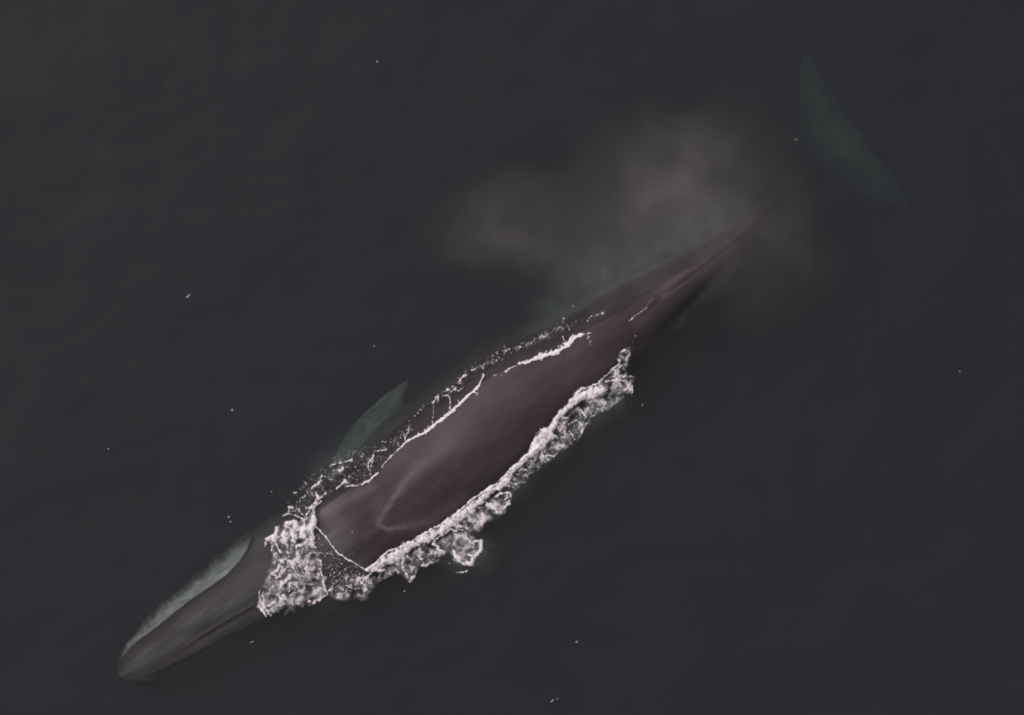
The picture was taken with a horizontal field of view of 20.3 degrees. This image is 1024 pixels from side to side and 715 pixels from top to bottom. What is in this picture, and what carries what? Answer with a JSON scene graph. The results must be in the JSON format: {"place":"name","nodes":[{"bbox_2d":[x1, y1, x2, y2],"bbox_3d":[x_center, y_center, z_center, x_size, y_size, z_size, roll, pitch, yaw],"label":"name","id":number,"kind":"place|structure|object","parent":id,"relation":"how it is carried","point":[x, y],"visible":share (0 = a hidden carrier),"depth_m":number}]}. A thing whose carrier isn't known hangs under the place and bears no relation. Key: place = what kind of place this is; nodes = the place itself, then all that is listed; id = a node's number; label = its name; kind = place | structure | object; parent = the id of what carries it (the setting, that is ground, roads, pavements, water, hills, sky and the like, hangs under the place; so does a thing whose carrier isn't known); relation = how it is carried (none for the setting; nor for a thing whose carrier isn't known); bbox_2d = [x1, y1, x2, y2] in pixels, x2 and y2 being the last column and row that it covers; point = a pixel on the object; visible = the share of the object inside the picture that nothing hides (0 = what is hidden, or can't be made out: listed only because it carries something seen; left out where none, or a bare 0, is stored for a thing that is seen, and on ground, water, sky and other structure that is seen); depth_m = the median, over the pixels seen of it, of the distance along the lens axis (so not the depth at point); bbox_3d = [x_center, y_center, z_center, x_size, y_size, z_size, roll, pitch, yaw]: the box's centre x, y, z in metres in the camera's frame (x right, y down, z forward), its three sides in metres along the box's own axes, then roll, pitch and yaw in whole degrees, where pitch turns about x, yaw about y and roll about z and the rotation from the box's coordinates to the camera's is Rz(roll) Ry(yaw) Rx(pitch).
{"place":"outdoors","nodes":[
{"label":"outdoors","id":0,"kind":"place"},
{"bbox_2d":[0,0,1023,714],"label":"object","id":1,"kind":"structure","parent":0,"point":[230,230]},
{"bbox_3d":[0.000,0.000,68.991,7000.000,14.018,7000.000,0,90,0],"label":"sea","id":2,"kind":"structure","parent":0,"visible":0},
{"bbox_2d":[258,512,371,615],"bbox_3d":[-4.220,4.590,61.949,2.660,0.095,2.490,0,90,0],"label":"foam","id":3,"kind":"object","parent":2,"relation":"on","point":[301,529],"visible":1,"depth_m":61.96},
{"bbox_2d":[288,313,603,511],"bbox_3d":[-1.396,1.219,61.964,7.710,0.068,2.855,-13,90,0],"label":"foam","id":4,"kind":"object","parent":2,"relation":"on","point":[541,356],"visible":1,"depth_m":61.96},
{"bbox_2d":[444,535,482,572],"bbox_3d":[-1.035,4.260,61.967,0.870,0.059,0.830,0,90,0],"label":"foam","id":5,"kind":"object","parent":2,"relation":"on","point":[458,558],"visible":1,"depth_m":61.96},
{"bbox_2d":[368,316,591,467],"bbox_3d":[-0.963,0.174,61.980,6.248,0.040,1.402,-35,90,0],"label":"foam","id":6,"kind":"object","parent":2,"relation":"on","point":[447,389],"visible":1,"depth_m":61.98},
{"bbox_2d":[361,349,632,582],"bbox_3d":[0.413,2.887,61.950,7.872,0.100,2.338,-40,90,0],"label":"foam","id":7,"kind":"object","parent":2,"relation":"on","point":[535,448],"visible":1,"depth_m":61.95},
{"bbox_2d":[116,47,910,683],"bbox_3d":[0.067,1.244,63.464,20.510,3.218,4.333,-40,90,0],"label":"whale","id":8,"kind":"object","parent":2,"relation":"in","point":[482,437],"visible":0.98,"depth_m":62.15}
]}

